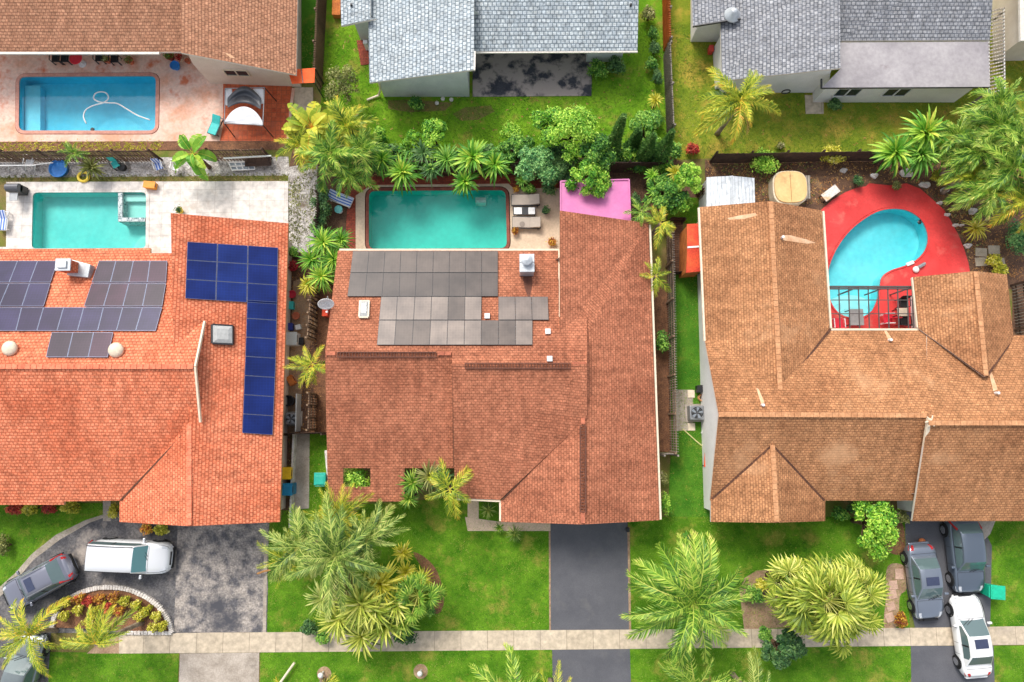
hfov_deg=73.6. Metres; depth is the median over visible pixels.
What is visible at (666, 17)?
wooden fence
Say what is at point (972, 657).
parked sedan
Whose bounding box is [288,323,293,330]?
storage box
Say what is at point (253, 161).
wooden bench
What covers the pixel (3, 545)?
shrub
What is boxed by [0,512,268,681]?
driveway
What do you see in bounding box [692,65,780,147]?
palm tree
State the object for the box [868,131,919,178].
rosette plant
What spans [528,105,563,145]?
leafy tree
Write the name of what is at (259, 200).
pool deck
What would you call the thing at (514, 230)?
flower pot
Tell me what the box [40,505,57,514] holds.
shrub
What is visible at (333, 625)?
screw pine
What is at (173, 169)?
patio chair
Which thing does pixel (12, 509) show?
shrub
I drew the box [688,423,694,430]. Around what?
stepping stone
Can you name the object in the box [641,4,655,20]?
shrub
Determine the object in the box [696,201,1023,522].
house
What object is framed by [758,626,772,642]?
shrub
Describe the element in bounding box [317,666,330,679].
mulch ring
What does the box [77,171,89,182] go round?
ring
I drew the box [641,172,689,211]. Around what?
leafy tree
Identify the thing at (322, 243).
bird of paradise
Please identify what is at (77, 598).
croton
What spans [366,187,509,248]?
swimming pool
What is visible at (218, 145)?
flower strip
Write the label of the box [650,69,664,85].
shrub
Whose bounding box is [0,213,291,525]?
house
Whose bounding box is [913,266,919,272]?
chlorine float
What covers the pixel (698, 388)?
utility box
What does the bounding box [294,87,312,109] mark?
paved patch
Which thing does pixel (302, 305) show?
side path
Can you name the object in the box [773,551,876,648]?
fan palm
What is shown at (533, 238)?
pool deck
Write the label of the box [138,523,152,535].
shrub
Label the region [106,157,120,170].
patio chair
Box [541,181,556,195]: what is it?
shrub
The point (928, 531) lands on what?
driveway
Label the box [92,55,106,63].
patio chair
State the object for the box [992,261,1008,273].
shrub
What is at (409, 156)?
understory shrub
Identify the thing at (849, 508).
shrub
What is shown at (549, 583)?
driveway edge
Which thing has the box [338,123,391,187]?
palm tree
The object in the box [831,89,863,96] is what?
window
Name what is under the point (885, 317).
patio chair
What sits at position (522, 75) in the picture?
patio
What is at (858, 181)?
shrub
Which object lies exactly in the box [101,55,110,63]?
flower pot
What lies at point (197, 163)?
banana plant
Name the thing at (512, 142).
leafy tree
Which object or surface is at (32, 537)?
lawn
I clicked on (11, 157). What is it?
wooden fence
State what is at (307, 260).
bird of paradise
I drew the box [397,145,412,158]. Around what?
understory shrub
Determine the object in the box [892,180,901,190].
shrub
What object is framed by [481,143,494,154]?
understory shrub
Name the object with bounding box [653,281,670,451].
mulch strip
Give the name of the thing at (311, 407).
wooden fence
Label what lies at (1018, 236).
shrub
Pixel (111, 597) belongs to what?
croton
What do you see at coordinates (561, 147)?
understory shrub
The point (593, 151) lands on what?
leafy tree
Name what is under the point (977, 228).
rosette plant
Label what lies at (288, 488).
recycling bin
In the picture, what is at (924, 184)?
garden stone
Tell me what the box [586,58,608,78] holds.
shrub
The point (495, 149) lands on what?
understory shrub
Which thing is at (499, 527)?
rosette plant
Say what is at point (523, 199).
sun lounger
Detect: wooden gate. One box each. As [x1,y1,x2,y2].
[283,432,326,435]
[659,453,678,456]
[696,183,704,199]
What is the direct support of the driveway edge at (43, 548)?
on the driveway at (160, 588)
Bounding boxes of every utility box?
[298,337,304,344]
[363,40,368,49]
[695,385,702,392]
[707,45,713,54]
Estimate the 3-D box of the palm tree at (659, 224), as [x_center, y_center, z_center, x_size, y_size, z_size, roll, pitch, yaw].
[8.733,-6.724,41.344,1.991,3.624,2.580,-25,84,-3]
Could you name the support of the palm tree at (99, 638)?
in the stone planter at (73, 621)
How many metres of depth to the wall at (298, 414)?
41.20 m
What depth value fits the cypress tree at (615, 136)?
40.82 m
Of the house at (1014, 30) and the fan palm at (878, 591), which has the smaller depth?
the fan palm at (878, 591)
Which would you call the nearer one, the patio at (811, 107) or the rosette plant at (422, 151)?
the rosette plant at (422, 151)
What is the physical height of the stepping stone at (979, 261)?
0.070 m
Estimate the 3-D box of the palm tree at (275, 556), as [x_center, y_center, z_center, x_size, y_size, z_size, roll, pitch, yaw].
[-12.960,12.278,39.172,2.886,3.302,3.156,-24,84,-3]
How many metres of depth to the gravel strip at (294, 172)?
43.41 m
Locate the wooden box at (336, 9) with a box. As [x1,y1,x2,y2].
[332,0,340,18]
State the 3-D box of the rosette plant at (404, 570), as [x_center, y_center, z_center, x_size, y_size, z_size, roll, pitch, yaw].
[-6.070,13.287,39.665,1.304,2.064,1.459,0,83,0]
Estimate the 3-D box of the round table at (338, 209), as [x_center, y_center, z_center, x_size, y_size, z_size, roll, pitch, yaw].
[-10.861,-8.219,43.027,0.520,0.450,0.520,0,83,0]
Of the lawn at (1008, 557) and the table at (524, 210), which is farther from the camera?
the table at (524, 210)
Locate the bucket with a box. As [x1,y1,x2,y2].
[117,163,126,170]
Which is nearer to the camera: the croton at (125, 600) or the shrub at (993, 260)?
the croton at (125, 600)
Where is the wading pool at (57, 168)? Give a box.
[48,160,68,176]
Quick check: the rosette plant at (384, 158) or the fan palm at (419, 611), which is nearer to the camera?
the fan palm at (419, 611)
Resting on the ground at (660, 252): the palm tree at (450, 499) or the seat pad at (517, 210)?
the palm tree at (450, 499)
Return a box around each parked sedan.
[0,629,50,681]
[900,541,948,620]
[945,593,992,678]
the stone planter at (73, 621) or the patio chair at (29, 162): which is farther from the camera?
the patio chair at (29, 162)
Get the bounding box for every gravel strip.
[0,157,321,258]
[288,165,316,251]
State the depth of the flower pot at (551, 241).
42.55 m
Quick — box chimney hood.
[724,7,739,22]
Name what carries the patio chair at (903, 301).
on the pool deck at (845, 212)
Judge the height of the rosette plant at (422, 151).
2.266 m
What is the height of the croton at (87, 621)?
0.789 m
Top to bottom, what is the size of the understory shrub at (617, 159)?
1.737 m
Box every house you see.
[0,0,300,86]
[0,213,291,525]
[325,211,661,523]
[341,0,638,100]
[691,0,992,101]
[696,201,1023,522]
[992,0,1023,60]
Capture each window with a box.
[222,69,250,76]
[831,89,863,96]
[880,89,912,96]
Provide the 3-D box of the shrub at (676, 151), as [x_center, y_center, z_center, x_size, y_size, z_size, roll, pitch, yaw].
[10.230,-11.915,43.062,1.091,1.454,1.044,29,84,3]
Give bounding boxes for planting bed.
[289,147,699,254]
[705,157,1023,334]
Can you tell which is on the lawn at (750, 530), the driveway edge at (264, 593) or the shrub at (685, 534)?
the shrub at (685, 534)
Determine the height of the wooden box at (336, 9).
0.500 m
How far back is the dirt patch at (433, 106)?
44.17 m
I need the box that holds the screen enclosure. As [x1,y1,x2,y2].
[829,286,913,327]
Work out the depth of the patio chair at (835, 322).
41.84 m
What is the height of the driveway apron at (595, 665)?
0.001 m
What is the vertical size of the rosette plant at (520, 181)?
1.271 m
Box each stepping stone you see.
[687,390,694,397]
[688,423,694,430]
[884,612,894,622]
[885,601,895,611]
[888,580,897,589]
[888,589,897,598]
[895,568,903,578]
[975,248,986,256]
[975,257,987,265]
[988,245,999,253]
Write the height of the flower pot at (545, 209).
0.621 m
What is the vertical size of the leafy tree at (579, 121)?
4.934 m
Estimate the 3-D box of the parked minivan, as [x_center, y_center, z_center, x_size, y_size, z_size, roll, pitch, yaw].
[-22.317,12.603,39.891,4.830,1.742,2.320,2,83,0]
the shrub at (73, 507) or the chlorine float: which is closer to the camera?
the shrub at (73, 507)
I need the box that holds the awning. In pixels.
[289,68,323,97]
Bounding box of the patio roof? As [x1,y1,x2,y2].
[560,179,630,220]
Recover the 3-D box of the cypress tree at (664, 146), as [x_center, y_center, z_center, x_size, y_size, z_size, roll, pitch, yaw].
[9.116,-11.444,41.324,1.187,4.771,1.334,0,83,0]
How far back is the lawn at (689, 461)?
41.85 m
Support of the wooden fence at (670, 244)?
on the mulch strip at (661, 320)
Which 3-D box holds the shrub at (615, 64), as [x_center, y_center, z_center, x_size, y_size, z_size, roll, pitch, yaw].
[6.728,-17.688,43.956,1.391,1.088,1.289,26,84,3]
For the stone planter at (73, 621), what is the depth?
40.24 m
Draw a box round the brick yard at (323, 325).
[311,281,333,431]
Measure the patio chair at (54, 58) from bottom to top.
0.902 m
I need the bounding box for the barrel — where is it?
[285,395,295,405]
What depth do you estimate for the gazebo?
42.02 m
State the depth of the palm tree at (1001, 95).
39.87 m
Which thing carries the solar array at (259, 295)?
on the house at (143, 427)
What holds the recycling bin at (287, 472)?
on the side yard at (289, 455)
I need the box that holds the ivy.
[307,183,331,241]
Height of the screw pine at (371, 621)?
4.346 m
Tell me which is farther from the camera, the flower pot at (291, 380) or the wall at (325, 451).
the flower pot at (291, 380)
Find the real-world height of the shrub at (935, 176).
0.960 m
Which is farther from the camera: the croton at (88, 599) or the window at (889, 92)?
the window at (889, 92)
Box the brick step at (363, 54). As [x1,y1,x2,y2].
[357,40,368,64]
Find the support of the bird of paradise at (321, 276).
on the brick yard at (323, 325)
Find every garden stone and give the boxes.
[840,168,847,172]
[870,173,877,178]
[900,168,912,176]
[918,182,930,187]
[963,243,971,247]
[968,208,977,214]
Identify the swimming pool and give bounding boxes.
[15,73,159,133]
[28,189,148,248]
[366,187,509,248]
[828,207,929,318]
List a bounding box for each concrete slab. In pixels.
[465,517,549,530]
[468,501,478,522]
[978,521,994,539]
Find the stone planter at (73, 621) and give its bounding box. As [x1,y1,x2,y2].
[50,584,174,634]
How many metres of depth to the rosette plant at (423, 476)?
37.92 m
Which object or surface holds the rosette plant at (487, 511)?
on the lawn at (536, 551)
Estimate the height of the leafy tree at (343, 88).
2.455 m
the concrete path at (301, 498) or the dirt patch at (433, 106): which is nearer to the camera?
the concrete path at (301, 498)
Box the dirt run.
[673,221,682,270]
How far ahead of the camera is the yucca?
42.53 m
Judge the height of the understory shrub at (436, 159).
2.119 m
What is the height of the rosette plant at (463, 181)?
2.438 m
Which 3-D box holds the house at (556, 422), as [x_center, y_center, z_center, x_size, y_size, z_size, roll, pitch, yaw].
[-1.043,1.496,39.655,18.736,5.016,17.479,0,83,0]
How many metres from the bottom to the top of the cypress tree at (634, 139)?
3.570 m
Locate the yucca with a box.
[77,154,106,180]
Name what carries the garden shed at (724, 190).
on the ground at (660, 252)
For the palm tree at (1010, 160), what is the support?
on the planting bed at (846, 184)
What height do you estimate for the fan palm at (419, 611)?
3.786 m
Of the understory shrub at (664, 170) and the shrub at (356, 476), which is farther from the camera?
the understory shrub at (664, 170)
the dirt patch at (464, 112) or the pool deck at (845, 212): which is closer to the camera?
the pool deck at (845, 212)
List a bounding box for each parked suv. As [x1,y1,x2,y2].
[2,552,79,609]
[939,521,990,593]
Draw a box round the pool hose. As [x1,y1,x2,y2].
[83,91,150,123]
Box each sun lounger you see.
[0,210,11,230]
[207,114,223,136]
[328,189,353,208]
[511,193,539,206]
[512,216,540,228]
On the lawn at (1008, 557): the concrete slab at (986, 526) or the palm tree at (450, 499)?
the concrete slab at (986, 526)
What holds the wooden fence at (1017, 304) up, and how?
on the ground at (660, 252)
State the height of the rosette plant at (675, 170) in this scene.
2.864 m
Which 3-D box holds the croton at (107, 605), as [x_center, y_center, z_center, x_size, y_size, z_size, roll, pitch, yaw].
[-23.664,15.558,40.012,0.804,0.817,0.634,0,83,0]
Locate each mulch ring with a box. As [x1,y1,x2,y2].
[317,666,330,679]
[413,664,427,678]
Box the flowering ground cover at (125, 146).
[0,139,162,150]
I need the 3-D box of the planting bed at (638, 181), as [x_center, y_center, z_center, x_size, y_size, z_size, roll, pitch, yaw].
[-1.128,-9.207,43.438,26.234,0.001,7.590,0,83,0]
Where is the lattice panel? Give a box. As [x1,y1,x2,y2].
[228,161,254,170]
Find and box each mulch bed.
[413,552,443,613]
[883,523,904,554]
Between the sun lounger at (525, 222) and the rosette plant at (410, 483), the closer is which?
the rosette plant at (410, 483)
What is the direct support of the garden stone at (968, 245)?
on the planting bed at (846, 184)
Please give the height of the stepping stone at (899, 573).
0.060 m
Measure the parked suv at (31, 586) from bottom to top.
1.722 m
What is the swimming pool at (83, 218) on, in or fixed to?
in the pool deck at (259, 200)
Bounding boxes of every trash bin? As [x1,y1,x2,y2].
[314,473,326,484]
[978,583,1005,599]
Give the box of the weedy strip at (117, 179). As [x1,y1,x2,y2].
[0,175,287,183]
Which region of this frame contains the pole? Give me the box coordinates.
[280,662,294,681]
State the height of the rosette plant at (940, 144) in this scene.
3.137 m
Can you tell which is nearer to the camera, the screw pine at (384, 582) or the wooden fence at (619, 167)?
the screw pine at (384, 582)
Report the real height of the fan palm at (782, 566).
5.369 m
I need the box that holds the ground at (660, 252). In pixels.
[0,0,1019,681]
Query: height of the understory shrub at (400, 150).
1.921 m
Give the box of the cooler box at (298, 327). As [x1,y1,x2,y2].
[295,324,301,329]
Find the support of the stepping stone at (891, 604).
on the dirt patch at (889, 576)
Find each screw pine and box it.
[303,578,338,617]
[314,601,363,643]
[324,567,360,610]
[333,570,393,634]
[340,621,384,661]
[351,583,398,637]
[355,558,405,607]
[361,612,408,650]
[379,582,415,632]
[390,599,425,641]
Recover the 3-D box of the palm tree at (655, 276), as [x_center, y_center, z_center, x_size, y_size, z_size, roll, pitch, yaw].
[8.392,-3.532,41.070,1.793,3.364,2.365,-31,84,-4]
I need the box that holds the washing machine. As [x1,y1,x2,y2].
[286,332,300,345]
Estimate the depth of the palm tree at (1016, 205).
39.58 m
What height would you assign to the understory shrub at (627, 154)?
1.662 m
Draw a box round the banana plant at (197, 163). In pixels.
[172,134,216,180]
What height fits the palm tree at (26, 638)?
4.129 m
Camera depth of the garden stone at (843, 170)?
43.48 m
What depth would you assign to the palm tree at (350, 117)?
40.51 m
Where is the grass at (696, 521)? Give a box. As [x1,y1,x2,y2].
[0,23,1023,681]
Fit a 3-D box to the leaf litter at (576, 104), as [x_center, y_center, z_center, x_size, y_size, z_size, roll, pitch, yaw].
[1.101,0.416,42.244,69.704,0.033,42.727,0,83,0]
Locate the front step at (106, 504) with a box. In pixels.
[103,501,110,520]
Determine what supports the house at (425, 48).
on the ground at (660, 252)
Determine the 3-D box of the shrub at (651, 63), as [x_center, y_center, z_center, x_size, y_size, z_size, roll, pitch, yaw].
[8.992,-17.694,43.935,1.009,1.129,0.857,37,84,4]
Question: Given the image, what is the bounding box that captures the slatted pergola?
[967,7,1004,105]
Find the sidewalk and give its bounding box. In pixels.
[119,626,1023,653]
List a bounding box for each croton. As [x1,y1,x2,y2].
[48,601,62,614]
[56,610,70,622]
[60,596,71,607]
[70,592,85,604]
[71,604,84,616]
[80,616,94,625]
[81,596,92,606]
[86,605,100,618]
[92,594,106,604]
[100,602,111,613]
[106,591,119,603]
[112,605,125,616]
[116,595,131,606]
[128,599,141,609]
[132,611,145,621]
[139,604,153,616]
[146,622,157,632]
[149,611,161,622]
[156,620,168,631]
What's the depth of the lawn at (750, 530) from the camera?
40.79 m
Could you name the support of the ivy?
attached to the wooden fence at (317, 211)
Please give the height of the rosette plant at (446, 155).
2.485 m
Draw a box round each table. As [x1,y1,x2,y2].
[69,55,85,67]
[334,205,342,213]
[513,207,535,215]
[819,185,839,202]
[844,309,863,325]
[892,308,906,316]
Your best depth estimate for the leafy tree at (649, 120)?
41.41 m
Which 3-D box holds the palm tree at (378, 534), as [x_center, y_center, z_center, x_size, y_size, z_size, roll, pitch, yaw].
[-7.936,10.649,38.193,3.980,5.610,4.287,30,84,3]
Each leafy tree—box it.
[323,64,360,103]
[402,129,420,148]
[421,118,447,150]
[497,132,535,163]
[514,144,559,184]
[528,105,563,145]
[538,103,599,163]
[545,155,574,185]
[563,156,613,198]
[569,130,616,171]
[629,110,661,149]
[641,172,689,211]
[669,162,701,193]
[670,192,693,215]
[760,628,808,669]
[850,501,899,563]
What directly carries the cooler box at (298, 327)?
on the side path at (302, 305)
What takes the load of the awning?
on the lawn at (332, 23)
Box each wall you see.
[289,434,296,527]
[295,394,300,431]
[324,450,327,483]
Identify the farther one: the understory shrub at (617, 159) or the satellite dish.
the understory shrub at (617, 159)
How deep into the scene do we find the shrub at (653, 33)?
43.97 m
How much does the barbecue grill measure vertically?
1.035 m
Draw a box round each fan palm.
[391,571,448,625]
[763,553,826,626]
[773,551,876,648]
[809,584,886,660]
[826,551,890,612]
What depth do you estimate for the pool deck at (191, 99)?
44.20 m
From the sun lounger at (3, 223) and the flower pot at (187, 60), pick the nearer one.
the sun lounger at (3, 223)
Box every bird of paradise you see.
[296,245,327,273]
[297,274,320,300]
[305,225,345,259]
[306,258,334,294]
[317,243,345,280]
[331,227,355,251]
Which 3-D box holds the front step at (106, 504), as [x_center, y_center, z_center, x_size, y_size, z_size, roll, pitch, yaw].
[-24.298,10.159,41.036,0.460,0.001,1.288,-4,83,0]
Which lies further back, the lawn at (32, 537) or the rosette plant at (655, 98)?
the rosette plant at (655, 98)
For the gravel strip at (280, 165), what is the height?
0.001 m
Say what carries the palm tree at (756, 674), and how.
on the lawn at (725, 653)
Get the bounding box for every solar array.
[0,261,166,356]
[185,242,277,434]
[348,251,548,344]
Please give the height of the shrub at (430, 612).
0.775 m
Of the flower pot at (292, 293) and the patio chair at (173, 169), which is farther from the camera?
the patio chair at (173, 169)
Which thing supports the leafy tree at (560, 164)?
on the ground at (660, 252)
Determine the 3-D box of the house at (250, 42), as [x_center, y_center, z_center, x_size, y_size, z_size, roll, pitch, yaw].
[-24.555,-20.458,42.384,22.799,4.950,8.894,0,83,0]
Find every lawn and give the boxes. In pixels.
[0,503,102,584]
[48,652,178,681]
[260,650,552,681]
[267,496,548,631]
[301,0,316,68]
[309,434,329,507]
[320,0,666,157]
[628,517,909,629]
[630,646,910,681]
[667,198,698,222]
[668,274,709,516]
[671,0,1023,159]
[988,521,1023,626]
[994,645,1023,681]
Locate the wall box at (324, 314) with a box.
[322,309,329,316]
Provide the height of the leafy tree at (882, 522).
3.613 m
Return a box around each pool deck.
[0,53,294,141]
[0,181,287,252]
[356,184,559,249]
[821,183,969,327]
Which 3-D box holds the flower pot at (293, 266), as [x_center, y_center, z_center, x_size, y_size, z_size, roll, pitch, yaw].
[-13.591,-4.659,42.462,0.841,0.805,0.845,0,83,0]
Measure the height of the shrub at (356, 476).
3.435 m
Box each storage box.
[143,181,157,189]
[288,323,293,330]
[289,301,294,309]
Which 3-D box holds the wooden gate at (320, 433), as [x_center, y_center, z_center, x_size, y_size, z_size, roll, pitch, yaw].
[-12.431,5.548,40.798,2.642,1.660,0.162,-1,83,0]
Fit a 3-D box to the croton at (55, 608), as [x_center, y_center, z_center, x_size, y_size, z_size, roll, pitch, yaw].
[-26.619,15.496,40.021,0.659,0.814,0.755,34,84,4]
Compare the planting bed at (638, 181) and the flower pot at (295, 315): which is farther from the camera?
the planting bed at (638, 181)
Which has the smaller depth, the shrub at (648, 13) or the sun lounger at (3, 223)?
the sun lounger at (3, 223)
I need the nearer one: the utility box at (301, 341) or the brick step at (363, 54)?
the utility box at (301, 341)
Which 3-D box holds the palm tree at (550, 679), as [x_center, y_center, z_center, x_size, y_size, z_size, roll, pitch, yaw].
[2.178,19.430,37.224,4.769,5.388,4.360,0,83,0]
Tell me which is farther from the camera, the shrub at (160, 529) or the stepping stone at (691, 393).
the stepping stone at (691, 393)
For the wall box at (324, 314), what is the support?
on the brick yard at (323, 325)
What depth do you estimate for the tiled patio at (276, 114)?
44.02 m
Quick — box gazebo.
[224,86,276,137]
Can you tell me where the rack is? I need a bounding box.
[0,162,52,170]
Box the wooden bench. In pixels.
[223,155,271,166]
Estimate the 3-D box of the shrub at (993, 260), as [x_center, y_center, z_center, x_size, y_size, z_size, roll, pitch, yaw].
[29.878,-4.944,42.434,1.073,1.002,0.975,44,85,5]
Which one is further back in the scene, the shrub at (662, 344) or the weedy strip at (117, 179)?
the weedy strip at (117, 179)
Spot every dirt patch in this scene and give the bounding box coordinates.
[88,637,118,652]
[388,99,451,111]
[453,105,494,120]
[740,570,788,628]
[884,563,905,627]
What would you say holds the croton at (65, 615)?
in the stone planter at (73, 621)
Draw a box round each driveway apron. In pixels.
[174,522,268,631]
[179,653,258,681]
[552,649,630,681]
[911,646,994,681]
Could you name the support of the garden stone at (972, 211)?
on the planting bed at (846, 184)
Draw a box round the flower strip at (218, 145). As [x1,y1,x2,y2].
[0,141,285,150]
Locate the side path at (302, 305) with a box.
[287,276,311,432]
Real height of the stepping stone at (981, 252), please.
0.070 m
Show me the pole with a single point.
(287, 672)
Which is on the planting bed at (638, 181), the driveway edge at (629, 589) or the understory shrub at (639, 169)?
the understory shrub at (639, 169)
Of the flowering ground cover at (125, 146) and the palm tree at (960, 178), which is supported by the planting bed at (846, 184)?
the palm tree at (960, 178)
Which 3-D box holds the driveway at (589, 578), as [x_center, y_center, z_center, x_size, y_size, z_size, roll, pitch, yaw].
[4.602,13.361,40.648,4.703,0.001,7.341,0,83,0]
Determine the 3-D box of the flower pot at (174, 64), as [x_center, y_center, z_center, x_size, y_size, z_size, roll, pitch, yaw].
[-21.741,-17.761,44.260,0.630,0.350,0.620,0,83,0]
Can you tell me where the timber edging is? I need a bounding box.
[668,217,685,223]
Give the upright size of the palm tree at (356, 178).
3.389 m
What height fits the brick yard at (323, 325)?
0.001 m
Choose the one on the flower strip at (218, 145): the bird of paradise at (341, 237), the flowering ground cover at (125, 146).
the flowering ground cover at (125, 146)
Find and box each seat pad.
[514,207,521,213]
[528,207,534,213]
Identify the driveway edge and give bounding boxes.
[0,515,102,595]
[263,529,267,631]
[549,531,550,629]
[627,527,630,629]
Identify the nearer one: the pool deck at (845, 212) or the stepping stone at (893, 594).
the stepping stone at (893, 594)
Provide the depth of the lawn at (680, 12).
44.09 m
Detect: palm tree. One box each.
[0,597,71,678]
[56,140,93,166]
[59,600,144,650]
[256,531,309,588]
[258,503,324,583]
[273,124,319,172]
[274,673,337,681]
[282,101,338,159]
[283,344,324,387]
[283,491,391,622]
[294,119,371,193]
[304,482,379,542]
[317,95,377,159]
[325,157,379,197]
[335,498,410,578]
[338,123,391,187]
[424,457,475,519]
[468,642,536,681]
[539,661,571,681]
[619,528,752,674]
[623,197,652,225]
[640,257,671,298]
[642,206,675,249]
[658,642,742,681]
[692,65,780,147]
[730,646,770,681]
[931,110,984,167]
[933,138,985,189]
[937,121,1008,183]
[940,147,993,210]
[942,161,1015,223]
[950,76,1023,129]
[960,90,1023,163]
[962,129,1023,203]
[979,116,1023,170]
[980,176,1023,232]
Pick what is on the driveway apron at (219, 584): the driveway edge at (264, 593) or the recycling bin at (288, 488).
the driveway edge at (264, 593)
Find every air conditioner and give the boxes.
[285,411,302,425]
[685,404,703,421]
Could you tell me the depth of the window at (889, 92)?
42.87 m
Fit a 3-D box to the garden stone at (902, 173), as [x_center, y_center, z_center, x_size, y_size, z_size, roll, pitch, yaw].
[25.062,-10.721,43.461,0.761,0.340,0.577,0,83,0]
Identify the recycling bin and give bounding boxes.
[282,467,292,478]
[282,482,296,495]
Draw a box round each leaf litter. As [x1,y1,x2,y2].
[12,26,1022,681]
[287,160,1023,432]
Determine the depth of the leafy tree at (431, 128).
41.66 m
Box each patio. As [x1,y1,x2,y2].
[220,84,291,140]
[473,53,591,96]
[805,95,823,113]
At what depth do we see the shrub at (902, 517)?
40.22 m
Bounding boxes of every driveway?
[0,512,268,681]
[550,522,628,629]
[905,512,991,627]
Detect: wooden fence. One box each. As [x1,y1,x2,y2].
[0,148,162,161]
[205,147,271,160]
[305,274,319,341]
[305,392,317,430]
[312,0,326,88]
[312,190,323,253]
[371,158,667,172]
[662,0,672,50]
[663,40,675,134]
[665,226,678,453]
[709,149,879,162]
[1010,281,1023,334]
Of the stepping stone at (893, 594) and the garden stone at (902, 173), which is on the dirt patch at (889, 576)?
the stepping stone at (893, 594)
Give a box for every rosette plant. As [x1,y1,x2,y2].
[366,145,401,180]
[384,152,424,197]
[391,540,413,563]
[395,468,427,497]
[396,561,416,580]
[397,489,420,507]
[410,138,438,167]
[413,566,434,586]
[414,459,445,493]
[416,158,445,186]
[430,465,453,491]
[431,143,460,177]
[448,137,493,177]
[449,168,479,198]
[479,502,495,519]
[480,148,513,186]
[494,523,503,533]
[506,525,523,541]
[514,175,529,187]
[644,167,658,187]
[647,92,663,109]
[666,164,680,180]
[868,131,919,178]
[892,106,950,153]
[898,135,941,180]
[928,137,955,173]
[960,215,989,241]
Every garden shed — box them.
[679,224,699,277]
[699,176,754,206]
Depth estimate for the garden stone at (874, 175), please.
43.43 m
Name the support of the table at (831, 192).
on the planting bed at (846, 184)
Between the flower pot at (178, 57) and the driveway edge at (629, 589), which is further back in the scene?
the flower pot at (178, 57)
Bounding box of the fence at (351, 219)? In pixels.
[341,175,559,248]
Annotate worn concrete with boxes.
[673,390,692,430]
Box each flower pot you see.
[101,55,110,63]
[123,55,133,64]
[163,53,174,60]
[170,60,179,70]
[174,53,182,61]
[174,204,183,213]
[184,58,190,63]
[286,375,296,385]
[288,259,298,271]
[289,290,295,297]
[292,312,299,319]
[512,227,518,234]
[513,185,518,192]
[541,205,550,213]
[546,237,556,246]
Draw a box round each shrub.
[0,531,11,555]
[4,505,23,514]
[19,505,39,516]
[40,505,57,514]
[58,501,80,514]
[106,502,118,518]
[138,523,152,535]
[152,524,169,535]
[289,246,298,256]
[299,618,317,635]
[314,627,329,644]
[343,468,369,488]
[372,125,388,143]
[384,141,398,159]
[389,144,407,159]
[392,626,418,644]
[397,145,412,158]
[403,152,423,170]
[407,95,424,111]
[417,162,438,177]
[424,604,435,618]
[426,151,450,167]
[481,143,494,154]
[490,145,505,154]
[499,120,525,140]
[521,183,536,193]
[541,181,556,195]
[549,145,564,155]
[551,142,570,156]
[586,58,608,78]
[603,146,619,168]
[606,55,625,74]
[618,146,637,161]
[620,148,637,161]
[625,159,648,173]
[630,191,642,209]
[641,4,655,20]
[644,56,658,71]
[647,25,659,39]
[648,39,660,55]
[648,153,673,172]
[649,109,664,125]
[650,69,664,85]
[653,159,673,174]
[655,329,670,352]
[660,470,668,485]
[661,491,671,515]
[671,141,682,159]
[678,530,697,557]
[685,142,699,154]
[742,583,765,603]
[749,146,780,173]
[754,578,768,591]
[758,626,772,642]
[776,141,784,149]
[820,144,846,164]
[827,97,843,110]
[831,505,850,520]
[844,501,860,513]
[852,175,863,185]
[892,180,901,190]
[893,509,910,523]
[893,611,907,628]
[930,169,945,183]
[984,254,1002,267]
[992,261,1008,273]
[1005,218,1023,255]
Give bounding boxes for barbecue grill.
[4,183,28,200]
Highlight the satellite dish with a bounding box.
[318,296,333,312]
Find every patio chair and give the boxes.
[22,154,38,168]
[49,55,62,64]
[58,55,72,64]
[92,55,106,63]
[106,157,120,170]
[108,55,121,65]
[150,158,166,172]
[169,159,182,172]
[832,318,845,327]
[880,314,902,324]
[894,295,911,308]
[896,316,912,325]
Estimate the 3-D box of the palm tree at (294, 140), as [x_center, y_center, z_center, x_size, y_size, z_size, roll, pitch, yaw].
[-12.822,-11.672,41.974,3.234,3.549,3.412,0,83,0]
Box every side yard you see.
[281,434,291,509]
[289,252,319,432]
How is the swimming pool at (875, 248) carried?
in the pool deck at (845, 212)
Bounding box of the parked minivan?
[84,537,175,578]
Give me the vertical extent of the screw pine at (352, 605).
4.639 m
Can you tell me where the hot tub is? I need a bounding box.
[768,171,809,205]
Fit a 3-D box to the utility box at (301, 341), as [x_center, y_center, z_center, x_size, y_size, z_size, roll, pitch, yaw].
[-12.998,0.023,42.111,0.450,0.400,0.450,-5,83,-1]
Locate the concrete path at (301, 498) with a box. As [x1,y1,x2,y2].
[294,434,309,508]
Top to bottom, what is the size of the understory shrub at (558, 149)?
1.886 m
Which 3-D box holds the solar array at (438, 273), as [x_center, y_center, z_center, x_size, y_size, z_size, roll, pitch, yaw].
[-3.657,-2.530,38.915,11.393,1.786,5.839,0,83,0]
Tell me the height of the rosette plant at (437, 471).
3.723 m
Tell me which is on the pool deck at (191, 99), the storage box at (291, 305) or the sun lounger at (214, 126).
the sun lounger at (214, 126)
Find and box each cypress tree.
[602,113,626,155]
[622,126,642,149]
[635,131,656,170]
[651,127,674,170]
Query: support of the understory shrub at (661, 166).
on the planting bed at (638, 181)
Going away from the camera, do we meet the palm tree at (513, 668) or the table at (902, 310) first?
the palm tree at (513, 668)

